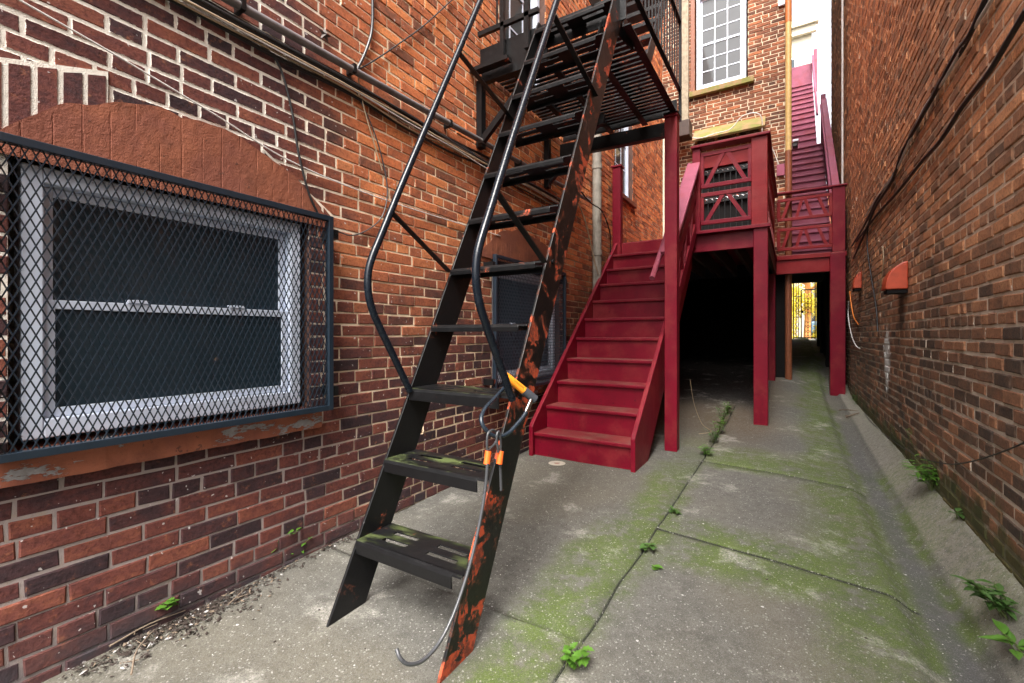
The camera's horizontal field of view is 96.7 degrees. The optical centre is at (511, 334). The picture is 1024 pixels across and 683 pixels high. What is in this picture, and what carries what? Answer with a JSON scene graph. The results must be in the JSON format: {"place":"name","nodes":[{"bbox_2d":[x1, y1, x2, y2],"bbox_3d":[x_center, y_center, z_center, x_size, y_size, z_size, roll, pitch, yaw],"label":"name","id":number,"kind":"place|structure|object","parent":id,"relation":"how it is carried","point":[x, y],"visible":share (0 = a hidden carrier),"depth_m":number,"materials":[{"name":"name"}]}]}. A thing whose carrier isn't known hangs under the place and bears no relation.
{"place":"outdoors","nodes":[
{"label":"outdoors","id":0,"kind":"place"},
{"bbox_2d":[42,338,1023,682],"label":"alley pavement","id":1,"kind":"structure","parent":0,"point":[730,554],"depth_m":2.13,"materials":[{"name":"concrete"}]},
{"bbox_2d":[123,629,154,674],"bbox_3d":[-1.381,1.164,1.675,0.044,0.016,0.256,0,0,-24],"label":"twig","id":2,"kind":"object","parent":1,"relation":"on","point":[132,667],"visible":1,"depth_m":1.64,"materials":[{"name":"beige wood"}]},
{"bbox_2d":[109,610,185,646],"bbox_3d":[-1.445,1.163,1.815,0.032,0.018,0.252,0,0,32],"label":"twig","id":3,"kind":"object","parent":1,"relation":"on","point":[119,640],"visible":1,"depth_m":1.79,"materials":[{"name":"brown wood"}]},
{"bbox_2d":[61,536,355,681],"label":"leaf litter","id":4,"kind":"object","parent":1,"relation":"on","point":[210,611],"visible":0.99,"depth_m":1.87,"materials":[{"name":"plant"}]},
{"bbox_2d":[227,586,249,604],"bbox_3d":[-1.193,1.156,2.030,0.060,0.014,0.147,0,0,1],"label":"twig","id":5,"kind":"object","parent":1,"relation":"on","point":[238,595],"visible":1,"depth_m":2.02,"materials":[{"name":"beige wood"}]},
{"bbox_2d":[0,0,662,682],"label":"brick house","id":6,"kind":"structure","parent":1,"relation":"on","point":[202,394],"depth_m":2.04,"materials":[{"name":"red brick"}]},
{"bbox_2d":[14,162,299,440],"bbox_3d":[-1.427,-0.112,1.998,0.090,0.945,1.025,0,0,32],"label":"basement window","id":7,"kind":"structure","parent":6,"relation":"in","point":[24,235],"depth_m":1.84,"materials":[{"name":"white plastic"}]},
{"bbox_2d":[154,597,179,610],"bbox_3d":[-1.405,1.103,1.853,0.077,0.048,0.084,0,0,-18],"label":"weed","id":8,"kind":"object","parent":6,"relation":"attached to","point":[171,602],"visible":1,"depth_m":1.85,"materials":[{"name":"green plant"}]},
{"bbox_2d":[18,0,499,235],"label":"cable","id":9,"kind":"object","parent":6,"relation":"attached to","point":[62,24],"visible":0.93,"depth_m":1.95,"materials":[{"name":"black rubber"}]},
{"bbox_2d":[251,37,318,212],"bbox_3d":[-1.135,-1.026,2.304,0.012,0.785,0.377,0,0,32],"label":"cable","id":10,"kind":"object","parent":6,"relation":"attached to","point":[295,132],"visible":0.88,"depth_m":2.33,"materials":[{"name":"black rubber"}]},
{"bbox_2d":[287,527,300,535],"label":"weed","id":11,"kind":"object","parent":6,"relation":"attached to","point":[292,530],"visible":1,"depth_m":2.33,"materials":[{"name":"green plant"}]},
{"bbox_2d":[318,28,330,41],"bbox_3d":[-1.018,-1.647,2.488,0.018,0.076,0.080,0,0,32],"label":"wall anchor","id":12,"kind":"object","parent":6,"relation":"attached to","point":[325,35],"depth_m":2.48,"materials":[{"name":"grey metal"}]},
{"bbox_2d":[167,0,550,204],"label":"cable","id":13,"kind":"object","parent":6,"relation":"attached to","point":[230,33],"visible":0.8,"depth_m":2.33,"materials":[{"name":"black rubber"}]},
{"bbox_2d":[172,0,554,204],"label":"cable","id":14,"kind":"object","parent":6,"relation":"attached to","point":[313,74],"visible":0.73,"depth_m":2.48,"materials":[{"name":"black rubber"}]},
{"bbox_2d":[174,0,552,204],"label":"cable","id":15,"kind":"object","parent":6,"relation":"attached to","point":[217,22],"visible":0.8,"depth_m":2.38,"materials":[{"name":"black rubber"}]},
{"bbox_2d":[357,0,373,68],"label":"cable","id":16,"kind":"object","parent":6,"relation":"attached to","point":[369,38],"visible":0.92,"depth_m":2.75,"materials":[{"name":"grey plastic"}]},
{"bbox_2d":[183,0,559,202],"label":"cable","id":17,"kind":"object","parent":6,"relation":"attached to","point":[263,40],"visible":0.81,"depth_m":2.46,"materials":[{"name":"grey rubber"}]},
{"bbox_2d":[190,0,559,201],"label":"cable","id":18,"kind":"object","parent":6,"relation":"attached to","point":[218,13],"visible":0.62,"depth_m":2.35,"materials":[{"name":"black rubber"}]},
{"bbox_2d":[205,0,560,198],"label":"cable","id":19,"kind":"object","parent":6,"relation":"attached to","point":[389,105],"visible":0.5,"depth_m":2.75,"materials":[{"name":"black rubber"}]},
{"bbox_2d":[221,0,590,201],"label":"conduit","id":20,"kind":"object","parent":6,"relation":"attached to","point":[240,7],"visible":0.79,"depth_m":2.57,"materials":[{"name":"black metal"}]},
{"bbox_2d":[335,74,387,235],"bbox_3d":[-0.888,-1.041,2.708,0.008,0.941,0.394,0,0,32],"label":"cable","id":21,"kind":"object","parent":20,"relation":"hanging from","point":[385,177],"visible":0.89,"depth_m":2.79,"materials":[{"name":"grey plastic"}]},
{"bbox_2d":[358,77,382,170],"bbox_3d":[-0.857,-1.279,2.748,0.007,0.517,0.197,0,0,32],"label":"cable","id":22,"kind":"object","parent":20,"relation":"hanging from","point":[370,129],"visible":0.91,"depth_m":2.75,"materials":[{"name":"black rubber"}]},
{"bbox_2d":[189,0,558,203],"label":"cable","id":23,"kind":"object","parent":20,"relation":"attached to","point":[451,143],"visible":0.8,"depth_m":3.48,"materials":[{"name":"black rubber"}]},
{"bbox_2d":[193,5,559,203],"bbox_3d":[-0.727,-1.401,2.919,0.008,0.065,5.400,0,0,32],"label":"cable","id":24,"kind":"object","parent":20,"relation":"attached to","point":[344,85],"visible":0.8,"depth_m":2.49,"materials":[{"name":"black rubber"}]},
{"bbox_2d":[199,0,560,199],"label":"cable","id":25,"kind":"object","parent":20,"relation":"attached to","point":[280,43],"visible":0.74,"depth_m":2.48,"materials":[{"name":"grey plastic"}]},
{"bbox_2d":[360,0,451,69],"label":"cable","id":26,"kind":"object","parent":6,"relation":"attached to","point":[372,61],"visible":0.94,"depth_m":3.00,"materials":[{"name":"black rubber"}]},
{"bbox_2d":[499,0,538,84],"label":"upper window","id":27,"kind":"structure","parent":6,"relation":"in","point":[513,8],"depth_m":4.43,"materials":[{"name":"white plastic"}]},
{"bbox_2d":[492,274,554,382],"bbox_3d":[0.110,-0.090,4.501,0.090,1.040,1.230,0,0,32],"label":"basement window","id":28,"kind":"structure","parent":6,"relation":"in","point":[551,352],"depth_m":4.38,"materials":[{"name":"black glass"}]},
{"bbox_2d":[578,203,598,274],"bbox_3d":[0.984,-1.109,5.622,0.023,0.911,0.618,0,0,40],"label":"cable","id":29,"kind":"object","parent":6,"relation":"attached to","point":[589,238],"visible":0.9,"depth_m":5.57,"materials":[{"name":"black rubber"}]},
{"bbox_2d":[581,191,610,251],"bbox_3d":[1.076,-1.087,5.747,0.112,1.360,1.116,0,0,33],"label":"cable","id":30,"kind":"object","parent":6,"relation":"attached to","point":[604,216],"visible":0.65,"depth_m":5.80,"materials":[{"name":"black rubber"}]},
{"bbox_2d":[592,133,601,290],"bbox_3d":[1.083,-0.810,5.798,0.131,3.800,0.131,0,0,32],"label":"drainpipe","id":31,"kind":"object","parent":6,"relation":"attached to","point":[597,201],"visible":0.56,"depth_m":5.75,"materials":[{"name":"metal"}]},
{"bbox_2d":[614,93,628,197],"bbox_3d":[1.618,-3.010,6.995,0.090,1.760,0.860,0,0,32],"label":"upper window","id":32,"kind":"structure","parent":6,"relation":"in","point":[621,155],"depth_m":7.25,"materials":[{"name":"white plastic"}]},
{"bbox_2d":[326,0,681,682],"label":"fire escape","id":33,"kind":"object","parent":1,"relation":"on","point":[525,58],"visible":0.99,"depth_m":2.39,"materials":[{"name":"black metal"}]},
{"bbox_2d":[479,372,537,438],"bbox_3d":[-0.026,0.284,1.871,0.153,0.250,0.311,0,0,32],"label":"bicycle lock","id":34,"kind":"object","parent":33,"relation":"attached to","point":[528,394],"visible":0.88,"depth_m":1.91,"materials":[{"name":"grey plastic"}]},
{"bbox_2d":[395,429,503,666],"bbox_3d":[-0.185,0.684,1.555,0.050,0.656,0.502,0,0,37],"label":"lock cable","id":35,"kind":"object","parent":34,"relation":"hanging from","point":[487,459],"visible":1,"depth_m":1.63,"materials":[{"name":"grey plastic"}]},
{"bbox_2d":[549,461,564,465],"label":"litter","id":36,"kind":"object","parent":1,"relation":"on","point":[557,463],"visible":1,"depth_m":3.98,"materials":[{"name":"white paper"}]},
{"bbox_2d":[561,642,593,669],"bbox_3d":[0.224,1.136,1.603,0.114,0.086,0.112,0,0,-38],"label":"weed","id":37,"kind":"object","parent":1,"relation":"on","point":[570,658],"visible":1,"depth_m":1.59,"materials":[{"name":"green plant"}]},
{"bbox_2d":[529,162,699,472],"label":"wooden staircase","id":38,"kind":"structure","parent":1,"relation":"on","point":[600,402],"depth_m":4.67,"materials":[{"name":"red paint"}]},
{"bbox_2d":[639,542,656,549],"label":"weed","id":39,"kind":"object","parent":1,"relation":"on","point":[644,546],"visible":1,"depth_m":2.42,"materials":[{"name":"green plant"}]},
{"bbox_2d":[652,564,663,569],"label":"weed","id":40,"kind":"object","parent":1,"relation":"on","point":[654,567],"visible":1,"depth_m":2.24,"materials":[{"name":"green plant"}]},
{"bbox_2d":[664,112,679,451],"bbox_3d":[1.542,-0.493,4.388,0.129,3.235,0.129,0,0,32],"label":"timber post","id":41,"kind":"object","parent":1,"relation":"on","point":[672,281],"visible":0.88,"depth_m":4.33,"materials":[{"name":"red paint"}]},
{"bbox_2d":[668,505,680,513],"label":"weed","id":42,"kind":"object","parent":1,"relation":"on","point":[672,510],"visible":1,"depth_m":2.91,"materials":[{"name":"green plant"}]},
{"bbox_2d":[623,130,777,425],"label":"wooden deck","id":43,"kind":"structure","parent":1,"relation":"on","point":[751,247],"depth_m":5.53,"materials":[{"name":"red paint"}]},
{"bbox_2d":[697,445,713,454],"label":"weed","id":44,"kind":"object","parent":1,"relation":"on","point":[706,449],"visible":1,"depth_m":4.18,"materials":[{"name":"green plant"}]},
{"bbox_2d":[706,429,722,442],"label":"weed","id":45,"kind":"object","parent":1,"relation":"on","point":[715,437],"visible":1,"depth_m":4.61,"materials":[{"name":"green plant"}]},
{"bbox_2d":[711,417,725,432],"bbox_3d":[2.279,0.989,4.976,0.197,0.191,0.167,0,0,-15],"label":"weed","id":46,"kind":"object","parent":1,"relation":"on","point":[723,423],"visible":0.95,"depth_m":4.99,"materials":[{"name":"green plant"}]},
{"bbox_2d":[716,407,727,422],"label":"weed","id":47,"kind":"object","parent":1,"relation":"on","point":[723,414],"visible":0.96,"depth_m":5.44,"materials":[{"name":"green plant"}]},
{"bbox_2d":[663,0,784,377],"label":"row house","id":48,"kind":"structure","parent":1,"relation":"on","point":[733,61],"depth_m":8.48,"materials":[{"name":"brick"}]},
{"bbox_2d":[697,0,745,89],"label":"window","id":49,"kind":"structure","parent":48,"relation":"in","point":[721,24],"depth_m":8.48,"materials":[{"name":"white glass"}]},
{"bbox_2d":[701,163,750,229],"bbox_3d":[3.994,-2.206,8.430,0.950,1.808,0.079,0,0,32],"label":"security door","id":50,"kind":"structure","parent":48,"relation":"in","point":[726,209],"depth_m":8.45,"materials":[{"name":"black metal"}]},
{"bbox_2d":[693,112,762,138],"bbox_3d":[3.873,-3.433,8.211,1.155,0.852,0.256,0,0,32],"label":"cable","id":51,"kind":"object","parent":48,"relation":"attached to","point":[734,125],"visible":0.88,"depth_m":8.03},
{"bbox_2d":[777,164,784,176],"bbox_3d":[4.663,-2.860,7.897,0.120,0.200,0.038,0,0,32],"label":"junction box","id":52,"kind":"object","parent":48,"relation":"attached to","point":[780,169],"visible":1,"depth_m":7.88,"materials":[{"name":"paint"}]},
{"bbox_2d":[778,0,784,6],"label":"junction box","id":53,"kind":"object","parent":48,"relation":"attached to","point":[781,2],"visible":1,"depth_m":7.88,"materials":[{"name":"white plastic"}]},
{"bbox_2d":[785,0,791,379],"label":"downspout","id":54,"kind":"object","parent":48,"relation":"attached to","point":[788,176],"visible":0.81,"depth_m":7.77,"materials":[{"name":"brown paint"}]},
{"bbox_2d":[792,139,798,148],"bbox_3d":[4.786,-3.225,7.687,0.090,0.110,0.170,0,0,32],"label":"wall lamp","id":55,"kind":"object","parent":48,"relation":"attached to","point":[795,143],"visible":1,"depth_m":7.64,"materials":[{"name":"white plastic"}]},
{"bbox_2d":[722,401,731,413],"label":"weed","id":56,"kind":"object","parent":1,"relation":"on","point":[726,408],"visible":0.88,"depth_m":5.89,"materials":[{"name":"green plant"}]},
{"bbox_2d":[793,282,815,338],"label":"iron gate","id":57,"kind":"structure","parent":1,"relation":"on","point":[804,312],"depth_m":14.37,"materials":[{"name":"metal"}]},
{"bbox_2d":[776,49,847,395],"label":"staircase","id":58,"kind":"structure","parent":1,"relation":"on","point":[817,248],"depth_m":8.05,"materials":[{"name":"red paint"}]},
{"bbox_2d":[816,211,845,383],"bbox_3d":[7.389,-3.210,11.332,0.880,8.400,7.950,0,0,32],"label":"passage lining","id":59,"kind":"object","parent":1,"relation":"on","point":[822,314],"visible":0.18,"depth_m":10.40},
{"bbox_2d":[902,454,939,489],"bbox_3d":[2.685,0.894,2.946,0.280,0.213,0.266,0,0,32],"label":"weed","id":60,"kind":"object","parent":1,"relation":"on","point":[926,475],"visible":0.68,"depth_m":2.94,"materials":[{"name":"green plant"}]},
{"bbox_2d":[831,0,1023,587],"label":"brick house","id":61,"kind":"structure","parent":1,"relation":"on","point":[935,363],"depth_m":2.77,"materials":[{"name":"brown brick"}]},
{"bbox_2d":[841,0,843,183],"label":"conduit","id":62,"kind":"object","parent":61,"relation":"attached to","point":[842,91],"visible":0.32,"depth_m":7.66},
{"bbox_2d":[848,301,859,348],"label":"cable","id":63,"kind":"object","parent":61,"relation":"attached to","point":[849,326],"visible":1,"depth_m":7.05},
{"bbox_2d":[849,291,858,324],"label":"cable","id":64,"kind":"object","parent":61,"relation":"attached to","point":[852,308],"visible":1,"depth_m":6.88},
{"bbox_2d":[852,272,861,291],"bbox_3d":[4.656,-0.717,6.150,0.090,0.247,0.220,0,0,32],"label":"vent hood","id":65,"kind":"object","parent":61,"relation":"attached to","point":[857,284],"visible":1,"depth_m":6.06,"materials":[{"name":"orange paint"}]},
{"bbox_2d":[866,226,878,330],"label":"cable","id":66,"kind":"object","parent":61,"relation":"attached to","point":[871,279],"visible":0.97,"depth_m":5.11,"materials":[{"name":"black rubber"}]},
{"bbox_2d":[877,246,883,299],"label":"cable","id":67,"kind":"object","parent":61,"relation":"attached to","point":[882,272],"visible":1,"depth_m":4.52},
{"bbox_2d":[882,261,907,294],"bbox_3d":[3.114,-0.459,3.705,0.140,0.248,0.200,0,0,32],"label":"vent hood","id":68,"kind":"object","parent":61,"relation":"attached to","point":[895,280],"visible":1,"depth_m":3.62,"materials":[{"name":"orange paint"}]},
{"bbox_2d":[852,0,984,258],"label":"cable","id":69,"kind":"object","parent":61,"relation":"attached to","point":[960,45],"visible":0.87,"depth_m":2.94,"materials":[{"name":"black rubber"}]},
{"bbox_2d":[851,0,988,245],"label":"cable","id":70,"kind":"object","parent":61,"relation":"attached to","point":[962,50],"visible":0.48,"depth_m":3.69,"materials":[{"name":"black rubber"}]},
{"bbox_2d":[865,0,992,216],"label":"cable","id":71,"kind":"object","parent":61,"relation":"attached to","point":[985,9],"visible":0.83,"depth_m":2.59,"materials":[{"name":"black rubber"}]},
{"bbox_2d":[855,8,1023,241],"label":"cable","id":72,"kind":"object","parent":61,"relation":"attached to","point":[1019,21],"visible":1,"depth_m":2.28,"materials":[{"name":"black rubber"}]},
{"bbox_2d":[864,413,1023,464],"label":"cable","id":73,"kind":"object","parent":61,"relation":"attached to","point":[1022,443],"visible":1,"depth_m":2.35,"materials":[{"name":"black rubber"}]},
{"bbox_2d":[949,508,964,518],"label":"weed","id":74,"kind":"object","parent":1,"relation":"on","point":[959,514],"visible":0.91,"depth_m":2.46,"materials":[{"name":"green plant"}]},
{"bbox_2d":[948,574,1022,620],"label":"weed","id":75,"kind":"object","parent":1,"relation":"on","point":[989,594],"visible":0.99,"depth_m":1.75,"materials":[{"name":"green plant"}]},
{"bbox_2d":[979,618,1023,659],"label":"weed","id":76,"kind":"object","parent":1,"relation":"on","point":[1008,634],"visible":1,"depth_m":1.61,"materials":[{"name":"green plant"}]},
{"bbox_2d":[236,415,935,677],"bbox_3d":[1.536,1.100,3.697,2.710,0.254,6.100,0,0,32],"label":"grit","id":77,"kind":"object","parent":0,"point":[623,579],"visible":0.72,"depth_m":2.16,"materials":[{"name":"stone"}]},
{"bbox_2d":[792,7,818,336],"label":"corner house","id":78,"kind":"structure","parent":0,"point":[804,23],"depth_m":25.18,"materials":[{"name":"stone"}]},
{"bbox_2d":[792,57,795,67],"bbox_3d":[15.603,-14.810,25.594,0.640,1.400,0.048,0,0,32],"label":"window","id":79,"kind":"structure","parent":78,"relation":"in","point":[793,59],"depth_m":25.47,"materials":[{"name":"white plastic"}]},
{"bbox_2d":[792,0,830,334],"label":"sky","id":80,"kind":"structure","parent":0,"point":[821,39],"materials":[{"name":"white"}]},
{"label":"street","id":81,"kind":"structure","parent":0,"visible":0},
{"bbox_2d":[792,284,797,338],"bbox_3d":[12.653,-1.171,21.112,1.134,2.848,1.124,0,0,32],"label":"street shrub","id":82,"kind":"object","parent":81,"relation":"on","point":[794,313],"visible":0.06,"depth_m":20.86,"materials":[{"name":"yellow plant"}]},
{"bbox_2d":[792,283,813,338],"bbox_3d":[14.122,-3.469,21.794,4.366,7.327,4.169,0,0,32],"label":"street tree","id":83,"kind":"object","parent":81,"relation":"on","point":[808,295],"visible":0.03,"depth_m":21.67,"materials":[{"name":"yellow plant"}]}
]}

